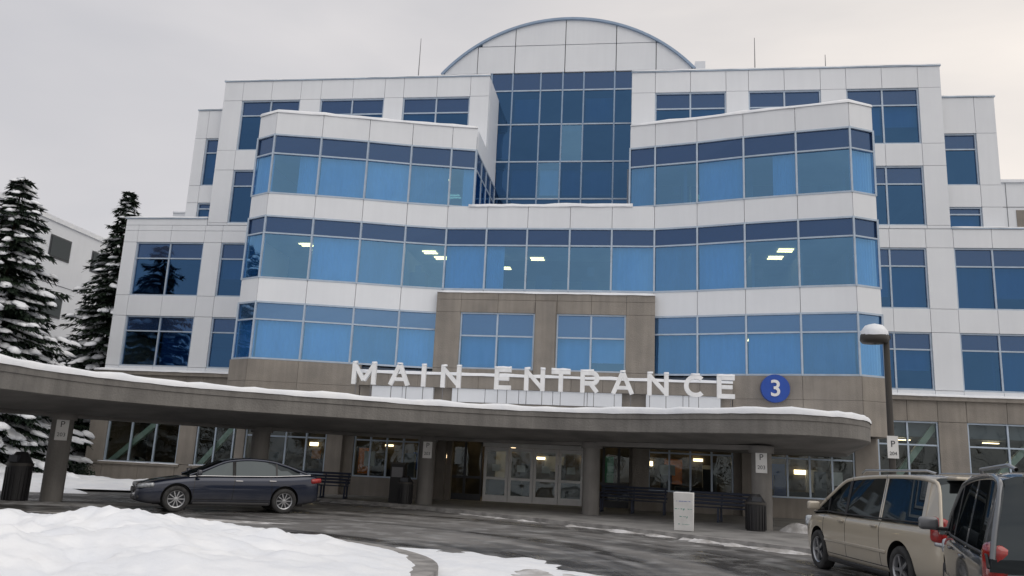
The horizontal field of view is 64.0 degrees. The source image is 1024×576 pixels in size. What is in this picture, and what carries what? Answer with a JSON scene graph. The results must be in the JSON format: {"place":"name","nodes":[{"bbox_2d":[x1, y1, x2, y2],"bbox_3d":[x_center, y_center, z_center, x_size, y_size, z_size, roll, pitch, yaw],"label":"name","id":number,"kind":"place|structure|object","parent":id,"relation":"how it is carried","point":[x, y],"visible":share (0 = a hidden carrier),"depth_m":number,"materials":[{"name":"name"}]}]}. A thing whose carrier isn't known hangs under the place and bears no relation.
{"place":"outdoors","nodes":[
{"label":"outdoors","id":0,"kind":"place"},
{"bbox_2d":[0,192,119,417],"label":"white side building","id":1,"kind":"structure","parent":0,"point":[72,248],"depth_m":51.66,"materials":[{"name":"metal"}]},
{"bbox_2d":[27,224,109,417],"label":"windows","id":2,"kind":"structure","parent":1,"relation":"in","point":[59,248],"depth_m":51.03,"materials":[{"name":"black glass"}]},
{"bbox_2d":[0,489,881,575],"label":"road","id":3,"kind":"structure","parent":0,"point":[594,551],"depth_m":18.28,"materials":[{"name":"grey asphalt"}]},
{"bbox_2d":[0,451,34,500],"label":"trash can","id":4,"kind":"object","parent":3,"relation":"on","point":[17,477],"visible":0.91,"depth_m":22.27,"materials":[{"name":"black plastic"}]},
{"bbox_2d":[0,478,86,493],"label":"snow bank","id":5,"kind":"structure","parent":3,"relation":"on","point":[35,486],"depth_m":27.75,"materials":[{"name":"white snow"}]},
{"bbox_2d":[0,500,121,506],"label":"slush patch","id":6,"kind":"object","parent":3,"relation":"on","point":[29,502],"visible":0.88,"depth_m":22.10,"materials":[{"name":"grey snow"}]},
{"bbox_2d":[29,511,284,523],"bbox_3d":[-8.394,5.443,19.452,6.577,0.069,0.674,2,-12,1],"label":"slush patch","id":7,"kind":"object","parent":3,"relation":"on","point":[253,522],"visible":0.3,"depth_m":19.31,"materials":[{"name":"grey snow"}]},
{"bbox_2d":[0,505,437,575],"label":"snow bank","id":8,"kind":"structure","parent":3,"relation":"on","point":[109,540],"depth_m":10.58,"materials":[{"name":"white snow"}]},
{"bbox_2d":[130,458,320,513],"bbox_3d":[-7.976,5.501,23.040,4.930,1.470,2.300,9,-14,-28],"label":"sedan car","id":9,"kind":"object","parent":3,"relation":"on","point":[274,486],"visible":1,"depth_m":22.38,"materials":[{"name":"paint"}]},
{"bbox_2d":[319,501,414,508],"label":"kerb snow","id":10,"kind":"structure","parent":3,"relation":"on","point":[370,505],"depth_m":28.60,"materials":[{"name":"white snow"}]},
{"bbox_2d":[0,354,871,529],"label":"entrance canopy","id":11,"kind":"object","parent":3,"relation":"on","point":[54,393],"visible":0.96,"depth_m":24.20,"materials":[{"name":"concrete"}]},
{"bbox_2d":[54,420,69,440],"bbox_3d":[-12.755,4.001,23.219,0.320,0.620,0.024,9,-14,-27],"label":"wayfinding sign","id":12,"kind":"object","parent":11,"relation":"attached to","point":[61,429],"visible":1,"depth_m":23.21,"materials":[{"name":"white metal"}]},
{"bbox_2d":[422,442,431,457],"bbox_3d":[-2.996,5.717,29.045,0.320,0.620,0.024,4,-12,-5],"label":"wayfinding sign","id":13,"kind":"object","parent":11,"relation":"attached to","point":[427,449],"visible":1,"depth_m":29.03,"materials":[{"name":"white metal"}]},
{"bbox_2d":[351,361,734,407],"bbox_3d":[0.930,3.974,31.046,14.612,2.046,0.197,1,-12,8],"label":"entrance sign","id":14,"kind":"object","parent":11,"relation":"on","point":[372,371],"visible":0.99,"depth_m":31.02,"materials":[{"name":"grey metal"}]},
{"bbox_2d":[755,453,766,472],"bbox_3d":[7.242,5.058,23.795,0.320,0.620,0.024,-1,-13,17],"label":"wayfinding sign","id":15,"kind":"object","parent":11,"relation":"attached to","point":[761,462],"visible":1,"depth_m":23.78,"materials":[{"name":"white metal"}]},
{"bbox_2d":[396,547,595,575],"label":"slush patch","id":16,"kind":"object","parent":3,"relation":"on","point":[465,564],"visible":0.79,"depth_m":12.85,"materials":[{"name":"white snow"}]},
{"bbox_2d":[511,569,599,575],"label":"slush patch","id":17,"kind":"object","parent":3,"relation":"on","point":[530,572],"visible":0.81,"depth_m":12.22,"materials":[{"name":"grey snow"}]},
{"bbox_2d":[805,469,979,575],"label":"minivan","id":18,"kind":"object","parent":3,"relation":"on","point":[869,523],"visible":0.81,"depth_m":12.81,"materials":[{"name":"paint"}]},
{"bbox_2d":[918,463,1023,575],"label":"grey minivan","id":19,"kind":"object","parent":3,"relation":"on","point":[984,530],"visible":1,"depth_m":7.14,"materials":[{"name":"paint"}]},
{"bbox_2d":[99,489,810,553],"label":"sidewalk","id":20,"kind":"structure","parent":0,"point":[730,529],"depth_m":25.57,"materials":[{"name":"concrete"}]},
{"bbox_2d":[0,469,138,489],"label":"snow bank","id":21,"kind":"structure","parent":20,"relation":"on","point":[95,482],"depth_m":30.44,"materials":[{"name":"white snow"}]},
{"bbox_2d":[0,176,94,478],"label":"spruce tree","id":22,"kind":"object","parent":21,"relation":"on","point":[19,314],"visible":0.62,"depth_m":34.20,"materials":[{"name":"green plant"}]},
{"bbox_2d":[70,462,95,475],"bbox_3d":[-18.793,7.987,35.675,1.277,0.802,1.332,1,-12,8],"label":"shrub","id":23,"kind":"object","parent":21,"relation":"on","point":[81,468],"visible":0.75,"depth_m":35.58,"materials":[{"name":"green plant"}]},
{"bbox_2d":[301,470,350,498],"bbox_3d":[-7.001,7.290,30.388,1.900,0.931,0.665,2,-12,3],"label":"park bench","id":24,"kind":"object","parent":20,"relation":"on","point":[340,479],"visible":0.62,"depth_m":30.61,"materials":[{"name":"metal"}]},
{"bbox_2d":[388,462,408,502],"bbox_3d":[-4.094,6.981,29.440,0.600,1.402,0.500,1,-12,8],"label":"ticket machine","id":25,"kind":"object","parent":20,"relation":"on","point":[398,471],"visible":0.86,"depth_m":29.29,"materials":[{"name":"black plastic"}]},
{"bbox_2d":[397,476,413,503],"bbox_3d":[-3.720,7.035,28.547,0.562,0.950,0.562,1,-12,8],"label":"trash can","id":26,"kind":"object","parent":20,"relation":"on","point":[405,490],"visible":1,"depth_m":28.34,"materials":[{"name":"black plastic"}]},
{"bbox_2d":[447,512,811,555],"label":"kerb snow","id":27,"kind":"structure","parent":20,"relation":"on","point":[781,551],"depth_m":19.66,"materials":[{"name":"white snow"}]},
{"bbox_2d":[599,485,667,515],"bbox_3d":[4.346,7.610,29.421,2.400,0.931,0.665,-1,-13,17],"label":"park bench","id":28,"kind":"object","parent":20,"relation":"on","point":[629,490],"visible":0.93,"depth_m":29.59,"materials":[{"name":"metal"}]},
{"bbox_2d":[673,492,693,530],"bbox_3d":[4.527,5.885,21.575,0.500,0.978,0.503,-1,-13,17],"label":"sandwich board","id":29,"kind":"object","parent":20,"relation":"on","point":[683,511],"visible":1,"depth_m":21.45,"materials":[{"name":"white paint"}]},
{"bbox_2d":[690,491,749,522],"bbox_3d":[6.709,7.068,26.408,2.100,0.931,0.665,-4,-14,28],"label":"park bench","id":30,"kind":"object","parent":20,"relation":"on","point":[722,500],"visible":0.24,"depth_m":26.58,"materials":[{"name":"metal"}]},
{"bbox_2d":[745,494,766,531],"bbox_3d":[6.860,6.315,23.060,0.605,1.000,0.605,1,-12,8],"label":"trash can","id":31,"kind":"object","parent":20,"relation":"on","point":[755,513],"visible":1,"depth_m":22.84,"materials":[{"name":"black plastic"}]},
{"bbox_2d":[779,523,807,533],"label":"snow bank","id":32,"kind":"structure","parent":20,"relation":"on","point":[796,528],"depth_m":22.96,"materials":[{"name":"white snow"}]},
{"bbox_2d":[860,324,898,474],"bbox_3d":[9.254,3.611,20.626,0.700,5.510,0.710,11,-15,-34],"label":"street lamp","id":33,"kind":"object","parent":20,"relation":"on","point":[874,334],"visible":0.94,"depth_m":20.81,"materials":[{"name":"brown metal"}]},
{"bbox_2d":[0,0,1023,237],"label":"sky","id":34,"kind":"structure","parent":0,"point":[100,100],"materials":[{"name":"grey"}]},
{"bbox_2d":[441,17,704,74],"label":"barrel vault","id":35,"kind":"object","parent":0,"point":[569,45],"visible":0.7,"depth_m":42.10,"materials":[{"name":"white metal"}]},
{"label":"ground","id":36,"kind":"structure","parent":0,"visible":0},
{"bbox_2d":[11,255,50,448],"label":"spruce tree","id":37,"kind":"object","parent":36,"relation":"on","point":[41,334],"depth_m":41.84,"materials":[{"name":"green plant"}]},
{"bbox_2d":[43,191,147,473],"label":"spruce tree","id":38,"kind":"object","parent":36,"relation":"on","point":[91,355],"visible":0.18,"depth_m":42.79,"materials":[{"name":"green plant"}]},
{"bbox_2d":[85,66,1023,518],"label":"wall panels","id":39,"kind":"object","parent":36,"relation":"on","point":[945,322],"visible":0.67,"depth_m":34.34,"materials":[{"name":"white metal"}]},
{"bbox_2d":[94,63,1023,465],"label":"roof snow","id":40,"kind":"structure","parent":39,"relation":"on","point":[612,205],"depth_m":34.62,"materials":[{"name":"white snow"}]},
{"bbox_2d":[103,71,1023,508],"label":"window frames","id":41,"kind":"structure","parent":39,"relation":"attached to","point":[559,451],"depth_m":34.00,"materials":[{"name":"grey metal"}]},
{"bbox_2d":[122,90,1023,391],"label":"window glass","id":42,"kind":"object","parent":41,"relation":"in","point":[604,140],"visible":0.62,"depth_m":39.03,"materials":[{"name":"blue glass"}]},
{"bbox_2d":[127,72,1023,350],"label":"spandrel glass","id":43,"kind":"object","parent":41,"relation":"attached to","point":[485,324],"visible":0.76,"depth_m":34.54,"materials":[{"name":"blue glass"}]},
{"bbox_2d":[126,64,1023,229],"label":"copings","id":44,"kind":"object","parent":39,"relation":"attached to","point":[690,71],"visible":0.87,"depth_m":38.04,"materials":[{"name":"grey metal"}]},
{"bbox_2d":[760,374,789,402],"bbox_3d":[9.814,3.754,30.563,1.040,1.040,0.285,1,-12,8],"label":"number sign","id":45,"kind":"object","parent":39,"relation":"attached to","point":[774,388],"visible":1,"depth_m":30.45,"materials":[{"name":"blue metal"}]},
{"bbox_2d":[108,125,1023,501],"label":"interior","id":46,"kind":"object","parent":36,"relation":"on","point":[824,261],"visible":0.23,"depth_m":36.45,"materials":[{"name":"blue glass"}]},
{"bbox_2d":[238,151,879,375],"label":"blinds","id":47,"kind":"object","parent":46,"relation":"on","point":[721,265],"visible":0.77,"depth_m":33.84,"materials":[{"name":"blue fabric"}]},
{"bbox_2d":[418,38,825,75],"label":"antennas","id":48,"kind":"object","parent":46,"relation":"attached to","point":[754,56],"visible":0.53,"depth_m":40.27,"materials":[{"name":"grey metal"}]},
{"bbox_2d":[299,243,998,474],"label":"ceiling lights","id":49,"kind":"object","parent":46,"relation":"attached to","point":[802,472],"visible":0.25,"depth_m":36.55},
{"bbox_2d":[994,179,1023,446],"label":"wing building","id":50,"kind":"structure","parent":36,"relation":"on","point":[1013,198],"depth_m":39.87,"materials":[{"name":"white metal"}]}
]}

